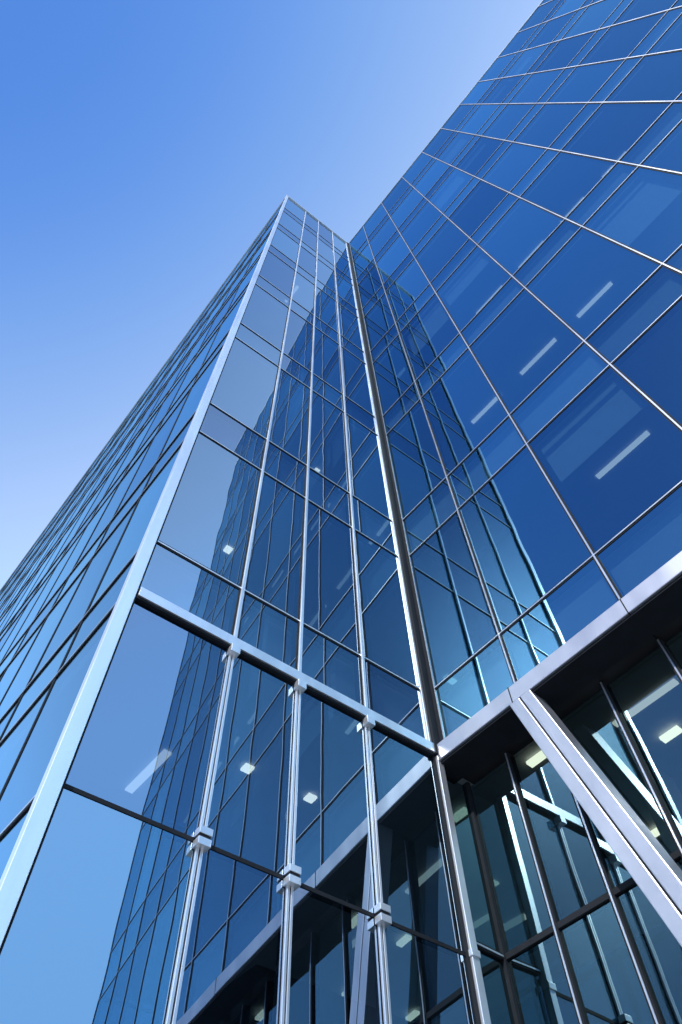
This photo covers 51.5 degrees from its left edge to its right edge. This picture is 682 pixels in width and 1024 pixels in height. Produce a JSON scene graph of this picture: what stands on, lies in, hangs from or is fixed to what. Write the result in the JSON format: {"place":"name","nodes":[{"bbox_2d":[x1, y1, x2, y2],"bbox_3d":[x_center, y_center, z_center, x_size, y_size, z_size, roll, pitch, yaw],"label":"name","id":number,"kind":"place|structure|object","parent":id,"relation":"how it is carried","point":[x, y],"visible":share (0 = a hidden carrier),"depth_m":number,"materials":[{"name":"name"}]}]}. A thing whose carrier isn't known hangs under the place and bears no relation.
{"place":"outdoors","nodes":[
{"label":"outdoors","id":0,"kind":"place"},
{"bbox_2d":[0,0,541,589],"label":"sky","id":1,"kind":"structure","parent":0,"point":[146,146],"materials":[{"name":"blue"}]},
{"label":"paved plaza","id":2,"kind":"structure","parent":0,"visible":0},
{"bbox_2d":[0,195,434,946],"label":"steel mullions","id":3,"kind":"object","parent":2,"relation":"on","point":[18,865],"visible":0.92,"depth_m":7.55,"materials":[{"name":"silver metal"}]},
{"bbox_2d":[140,198,426,738],"bbox_3d":[-0.836,-6.780,22.341,3.955,34.313,0.001,32,-66,-18],"label":"glass front","id":4,"kind":"object","parent":3,"relation":"attached to","point":[208,521],"visible":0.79,"depth_m":10.41,"materials":[{"name":"blue glass"}]},
{"bbox_2d":[165,643,490,1023],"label":"rods and clamps","id":5,"kind":"object","parent":3,"relation":"attached to","point":[201,845],"visible":0.97,"depth_m":5.80,"materials":[{"name":"metal"}]},
{"bbox_2d":[350,0,681,737],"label":"glass wing","id":6,"kind":"structure","parent":3,"relation":"attached to","point":[606,446],"depth_m":12.39,"materials":[{"name":"blue glass"}]},
{"bbox_2d":[436,551,681,760],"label":"steel ring beam","id":7,"kind":"structure","parent":6,"relation":"attached to","point":[639,595],"depth_m":7.26,"materials":[{"name":"silver metal"}]},
{"bbox_2d":[0,0,681,1023],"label":"window frames","id":8,"kind":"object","parent":2,"relation":"on","point":[622,638],"depth_m":7.80,"materials":[{"name":"grey metal"}]},
{"bbox_2d":[0,203,282,878],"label":"glass side","id":9,"kind":"object","parent":8,"relation":"attached to","point":[23,783],"visible":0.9,"depth_m":11.48,"materials":[{"name":"blue glass"}]},
{"bbox_2d":[0,601,476,1023],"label":"glass front","id":10,"kind":"object","parent":8,"relation":"attached to","point":[92,936],"visible":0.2,"depth_m":5.46,"materials":[{"name":"blue glass"}]},
{"bbox_2d":[458,778,472,785],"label":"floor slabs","id":11,"kind":"structure","parent":8,"relation":"on","point":[462,781],"depth_m":8.47,"materials":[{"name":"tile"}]},
{"bbox_2d":[463,614,681,783],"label":"soffit","id":12,"kind":"structure","parent":8,"relation":"attached to","point":[647,647],"depth_m":7.42,"materials":[{"name":"black metal"}]},
{"bbox_2d":[471,630,681,1023],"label":"glass lobby wing","id":13,"kind":"structure","parent":8,"relation":"attached to","point":[646,693],"depth_m":6.38,"materials":[{"name":"teal glass"}]},
{"bbox_2d":[0,0,681,1023],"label":"aluminium mullions","id":14,"kind":"structure","parent":2,"relation":"on","point":[434,440],"depth_m":12.98,"materials":[{"name":"grey metal"}]},
{"bbox_2d":[446,776,514,1023],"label":"glass lobby return","id":15,"kind":"object","parent":2,"relation":"on","point":[497,996],"visible":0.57,"depth_m":6.70,"materials":[{"name":"teal glass"}]},
{"bbox_2d":[510,690,681,946],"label":"inclined brace","id":16,"kind":"object","parent":2,"relation":"on","point":[660,863],"visible":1,"depth_m":5.82,"materials":[{"name":"metal"}]}
]}

